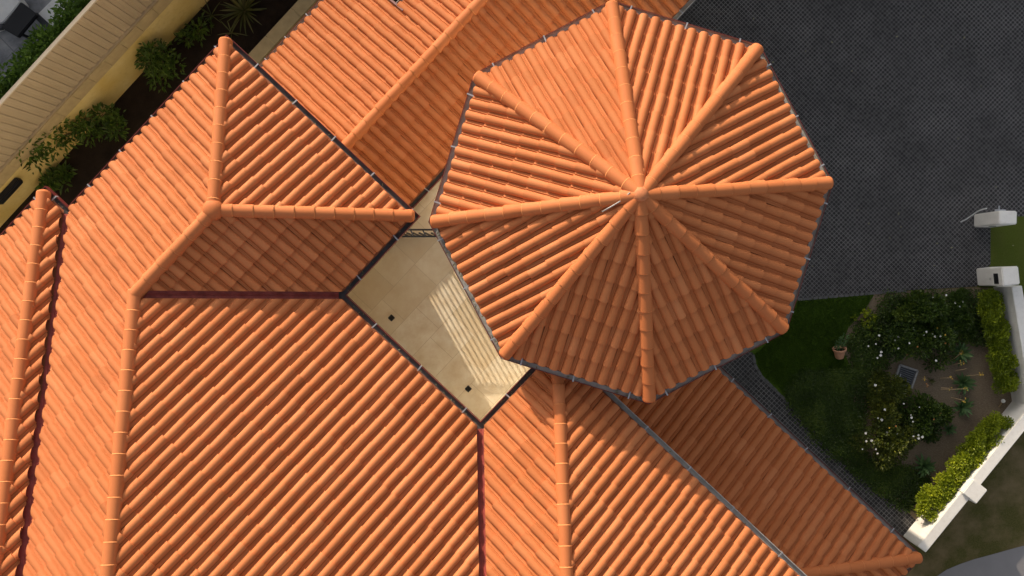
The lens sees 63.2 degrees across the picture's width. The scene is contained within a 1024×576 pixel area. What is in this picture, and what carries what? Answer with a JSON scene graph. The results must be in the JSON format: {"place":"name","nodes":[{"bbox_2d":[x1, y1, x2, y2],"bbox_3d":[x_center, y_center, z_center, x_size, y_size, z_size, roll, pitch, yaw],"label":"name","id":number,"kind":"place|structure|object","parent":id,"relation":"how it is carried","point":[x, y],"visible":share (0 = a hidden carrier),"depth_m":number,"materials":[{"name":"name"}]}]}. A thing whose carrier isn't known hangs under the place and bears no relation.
{"place":"outdoors","nodes":[
{"label":"outdoors","id":0,"kind":"place"},
{"bbox_2d":[0,0,50,80],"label":"patio","id":1,"kind":"structure","parent":0,"point":[10,43],"depth_m":21.56,"materials":[{"name":"grey stone"}]},
{"bbox_2d":[0,0,28,31],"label":"white wall","id":2,"kind":"structure","parent":1,"relation":"on","point":[8,8],"depth_m":21.14,"materials":[{"name":"white paint"}]},
{"bbox_2d":[0,2,50,38],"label":"outdoor table","id":3,"kind":"object","parent":1,"relation":"on","point":[21,20],"visible":0.91,"depth_m":20.81,"materials":[{"name":"black metal"}]},
{"bbox_2d":[0,0,90,98],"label":"hedge","id":4,"kind":"object","parent":1,"relation":"on","point":[30,52],"visible":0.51,"depth_m":19.97,"materials":[{"name":"green plant"}]},
{"bbox_2d":[39,0,73,25],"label":"white wall","id":5,"kind":"structure","parent":1,"relation":"on","point":[44,14],"depth_m":21.12,"materials":[{"name":"white paint"}]},
{"bbox_2d":[0,0,397,233],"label":"garden soil","id":6,"kind":"structure","parent":0,"point":[138,102],"depth_m":23.12,"materials":[{"name":"brown soil"}]},
{"bbox_2d":[16,129,72,175],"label":"garden shrub","id":7,"kind":"object","parent":6,"relation":"on","point":[35,158],"visible":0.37,"depth_m":21.89,"materials":[{"name":"green plant"}]},
{"bbox_2d":[35,160,76,194],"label":"garden shrub","id":8,"kind":"object","parent":6,"relation":"on","point":[61,174],"visible":0.89,"depth_m":22.90,"materials":[{"name":"green plant"}]},
{"bbox_2d":[51,109,102,152],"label":"garden shrub","id":9,"kind":"object","parent":6,"relation":"on","point":[78,130],"visible":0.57,"depth_m":22.23,"materials":[{"name":"green plant"}]},
{"bbox_2d":[88,102,129,142],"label":"garden shrub","id":10,"kind":"object","parent":6,"relation":"on","point":[108,123],"visible":0.94,"depth_m":22.45,"materials":[{"name":"green plant"}]},
{"bbox_2d":[134,38,186,92],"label":"garden shrub","id":11,"kind":"object","parent":6,"relation":"on","point":[154,57],"visible":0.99,"depth_m":22.31,"materials":[{"name":"green plant"}]},
{"bbox_2d":[174,12,213,48],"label":"garden shrub","id":12,"kind":"object","parent":6,"relation":"on","point":[197,35],"visible":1,"depth_m":22.77,"materials":[{"name":"green plant"}]},
{"bbox_2d":[196,0,224,33],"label":"strappy plant","id":13,"kind":"object","parent":6,"relation":"on","point":[210,14],"visible":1,"depth_m":22.93,"materials":[{"name":"green plant"}]},
{"bbox_2d":[219,19,247,37],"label":"strappy plant","id":14,"kind":"object","parent":6,"relation":"on","point":[231,33],"visible":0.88,"depth_m":22.92,"materials":[{"name":"green plant"}]},
{"bbox_2d":[219,0,266,33],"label":"strappy plant","id":15,"kind":"object","parent":6,"relation":"on","point":[242,8],"visible":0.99,"depth_m":22.86,"materials":[{"name":"green plant"}]},
{"bbox_2d":[248,0,317,63],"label":"wall","id":16,"kind":"structure","parent":6,"relation":"on","point":[289,20],"depth_m":22.05,"materials":[{"name":"beige paint"}]},
{"bbox_2d":[348,178,529,419],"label":"courtyard floor","id":17,"kind":"structure","parent":0,"point":[435,328],"depth_m":20.07,"materials":[{"name":"beige tile"}]},
{"bbox_2d":[388,314,394,320],"bbox_3d":[-2.911,0.721,20.085,0.130,0.008,0.130,43,91,0],"label":"floor drain","id":18,"kind":"object","parent":17,"relation":"on","point":[391,317],"visible":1,"depth_m":20.08,"materials":[{"name":"grey paint"}]},
{"bbox_2d":[402,229,435,236],"bbox_3d":[-1.734,-1.244,19.394,2.770,1.315,0.193,0,91,1],"label":"balustrade","id":19,"kind":"object","parent":17,"relation":"on","point":[413,234],"visible":0.24,"depth_m":18.75,"materials":[{"name":"black metal"}]},
{"bbox_2d":[750,294,873,451],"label":"lawn","id":20,"kind":"structure","parent":0,"point":[759,348],"depth_m":22.87,"materials":[{"name":"green plant"}]},
{"bbox_2d":[752,355,822,441],"bbox_3d":[7.504,3.092,22.891,0.265,0.030,3.078,-38,90,1],"label":"path edging","id":21,"kind":"object","parent":20,"relation":"on","point":[767,381],"visible":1,"depth_m":22.88,"materials":[{"name":"grey stone"}]},
{"bbox_2d":[832,332,849,358],"bbox_3d":[8.936,1.569,22.643,0.400,0.417,0.751,16,91,1],"label":"terracotta pot","id":22,"kind":"object","parent":20,"relation":"on","point":[839,351],"visible":1,"depth_m":22.61,"materials":[{"name":"ceramic"}]},
{"bbox_2d":[721,352,915,535],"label":"path","id":23,"kind":"structure","parent":0,"point":[742,371],"depth_m":22.89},
{"bbox_2d":[677,0,1023,298],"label":"driveway","id":24,"kind":"structure","parent":0,"point":[888,118],"depth_m":22.78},
{"bbox_2d":[798,289,906,300],"bbox_3d":[9.259,0.203,22.835,3.124,0.030,0.082,-5,90,1],"label":"driveway edging","id":25,"kind":"object","parent":24,"relation":"on","point":[848,295],"visible":0.94,"depth_m":22.82,"materials":[{"name":"grey stone"}]},
{"bbox_2d":[960,206,1016,226],"bbox_3d":[12.670,-1.901,22.208,0.853,1.320,0.517,0,91,1],"label":"gate post","id":26,"kind":"object","parent":24,"relation":"on","point":[999,217],"visible":1,"depth_m":21.80,"materials":[{"name":"grey paint"}]},
{"bbox_2d":[976,266,1019,285],"bbox_3d":[12.923,-0.313,22.220,0.475,1.320,0.478,-6,90,1],"label":"gate post","id":27,"kind":"object","parent":24,"relation":"on","point":[999,276],"visible":1,"depth_m":21.77,"materials":[{"name":"white paint"}]},
{"bbox_2d":[828,285,1023,575],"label":"ground","id":28,"kind":"structure","parent":0,"point":[990,521],"depth_m":22.85,"materials":[{"name":"green plant"}]},
{"bbox_2d":[0,0,208,226],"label":"boundary wall","id":29,"kind":"structure","parent":28,"relation":"on","point":[114,75],"depth_m":22.05,"materials":[{"name":"yellow paint"}]},
{"bbox_2d":[0,178,22,204],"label":"wall box","id":30,"kind":"object","parent":29,"relation":"attached to","point":[11,188],"visible":1,"depth_m":22.00,"materials":[{"name":"black metal"}]},
{"bbox_2d":[0,0,156,170],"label":"steel fence","id":31,"kind":"object","parent":29,"relation":"on","point":[64,63],"visible":1,"depth_m":20.43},
{"bbox_2d":[0,0,922,575],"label":"tiled house","id":32,"kind":"structure","parent":28,"relation":"on","point":[208,366],"depth_m":16.14,"materials":[{"name":"tile"}]},
{"bbox_2d":[797,287,1011,519],"bbox_3d":[10.501,2.053,22.839,6.776,0.001,6.629,42,91,0],"label":"mulch bed","id":33,"kind":"object","parent":28,"relation":"on","point":[984,398],"visible":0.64,"depth_m":22.82,"materials":[{"name":"brown soil"}]},
{"bbox_2d":[783,366,932,513],"bbox_3d":[9.489,4.214,22.794,2.487,0.153,5.129,-32,90,1],"label":"ground cover","id":34,"kind":"object","parent":33,"relation":"on","point":[826,401],"visible":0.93,"depth_m":22.80,"materials":[{"name":"green plant"}]},
{"bbox_2d":[850,307,876,328],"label":"leafy bush","id":35,"kind":"object","parent":33,"relation":"on","point":[865,312],"visible":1,"depth_m":22.73,"materials":[{"name":"green plant"}]},
{"bbox_2d":[845,310,892,406],"bbox_3d":[9.756,1.930,22.766,1.343,0.155,2.638,0,91,1],"label":"ground cover","id":36,"kind":"object","parent":33,"relation":"on","point":[860,362],"visible":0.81,"depth_m":22.76,"materials":[{"name":"green plant"}]},
{"bbox_2d":[847,384,923,471],"bbox_3d":[10.022,3.893,22.427,1.964,0.989,1.989,30,91,1],"label":"flowering bush","id":37,"kind":"object","parent":33,"relation":"on","point":[893,437],"visible":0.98,"depth_m":22.32,"materials":[{"name":"green plant"}]},
{"bbox_2d":[866,367,912,414],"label":"leafy bush","id":38,"kind":"object","parent":33,"relation":"on","point":[897,388],"visible":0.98,"depth_m":22.46,"materials":[{"name":"green plant"}]},
{"bbox_2d":[861,319,923,362],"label":"flowering bush","id":39,"kind":"object","parent":33,"relation":"on","point":[901,342],"visible":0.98,"depth_m":22.30,"materials":[{"name":"green plant"}]},
{"bbox_2d":[894,364,918,388],"bbox_3d":[10.787,2.436,22.813,0.555,0.070,0.577,18,91,1],"label":"drain pit","id":40,"kind":"object","parent":33,"relation":"on","point":[910,374],"visible":0.78,"depth_m":22.80,"materials":[{"name":"metal"}]},
{"bbox_2d":[883,289,951,332],"bbox_3d":[10.952,0.662,22.357,1.773,1.030,1.283,0,91,1],"label":"leafy bush","id":41,"kind":"object","parent":33,"relation":"on","point":[916,306],"visible":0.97,"depth_m":22.25,"materials":[{"name":"green plant"}]},
{"bbox_2d":[892,389,954,443],"bbox_3d":[11.075,3.442,22.518,1.744,0.764,1.232,29,91,1],"label":"flowering bush","id":42,"kind":"object","parent":33,"relation":"on","point":[928,413],"visible":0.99,"depth_m":22.40,"materials":[{"name":"green plant"}]},
{"bbox_2d":[913,453,935,477],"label":"rosette plant","id":43,"kind":"object","parent":33,"relation":"on","point":[926,466],"visible":1,"depth_m":22.69,"materials":[{"name":"green plant"}]},
{"bbox_2d":[924,378,935,386],"bbox_3d":[11.375,2.548,22.615,0.498,0.347,0.306,0,91,1],"label":"sprout","id":44,"kind":"object","parent":33,"relation":"on","point":[932,381],"visible":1,"depth_m":22.74,"materials":[{"name":"green plant"}]},
{"bbox_2d":[874,288,987,347],"bbox_3d":[11.484,0.829,22.692,3.166,0.223,1.681,0,91,1],"label":"ground cover","id":45,"kind":"object","parent":33,"relation":"on","point":[894,302],"visible":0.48,"depth_m":22.70,"materials":[{"name":"green plant"}]},
{"bbox_2d":[911,314,958,372],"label":"flowering bush","id":46,"kind":"object","parent":33,"relation":"on","point":[944,341],"visible":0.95,"depth_m":22.32,"materials":[{"name":"green plant"}]},
{"bbox_2d":[942,423,956,435],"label":"rosette plant","id":47,"kind":"object","parent":33,"relation":"on","point":[949,429],"visible":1,"depth_m":22.71,"materials":[{"name":"green plant"}]},
{"bbox_2d":[932,287,982,340],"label":"leafy bush","id":48,"kind":"object","parent":33,"relation":"on","point":[963,324],"visible":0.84,"depth_m":22.51,"materials":[{"name":"green plant"}]},
{"bbox_2d":[941,387,974,416],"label":"rosette plant","id":49,"kind":"object","parent":33,"relation":"on","point":[964,406],"visible":0.99,"depth_m":22.66,"materials":[{"name":"green plant"}]},
{"bbox_2d":[948,341,974,366],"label":"rosette plant","id":50,"kind":"object","parent":33,"relation":"on","point":[962,351],"visible":0.99,"depth_m":22.62,"materials":[{"name":"green plant"}]},
{"bbox_2d":[941,368,982,395],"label":"rosette plant","id":51,"kind":"object","parent":33,"relation":"on","point":[965,383],"visible":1,"depth_m":22.64,"materials":[{"name":"green plant"}]},
{"bbox_2d":[913,410,1013,522],"bbox_3d":[12.035,4.746,22.351,0.892,0.857,3.654,40,91,0],"label":"hedge","id":52,"kind":"object","parent":33,"relation":"on","point":[975,447],"visible":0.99,"depth_m":22.13,"materials":[{"name":"green plant"}]},
{"bbox_2d":[976,288,1021,394],"bbox_3d":[12.987,1.419,22.324,0.803,0.814,2.907,-11,90,1],"label":"hedge","id":53,"kind":"object","parent":33,"relation":"on","point":[991,308],"visible":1,"depth_m":22.12,"materials":[{"name":"green plant"}]},
{"bbox_2d":[903,285,1023,551],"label":"garden wall","id":54,"kind":"structure","parent":28,"relation":"on","point":[923,534],"depth_m":22.00,"materials":[{"name":"white paint"}]},
{"bbox_2d":[938,546,1023,575],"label":"footpath","id":55,"kind":"structure","parent":28,"relation":"on","point":[1010,562],"depth_m":22.85,"materials":[{"name":"grey concrete"}]},
{"bbox_2d":[977,216,1023,295],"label":"bright lawn","id":56,"kind":"structure","parent":0,"point":[1004,251],"depth_m":22.76,"materials":[{"name":"green plant"}]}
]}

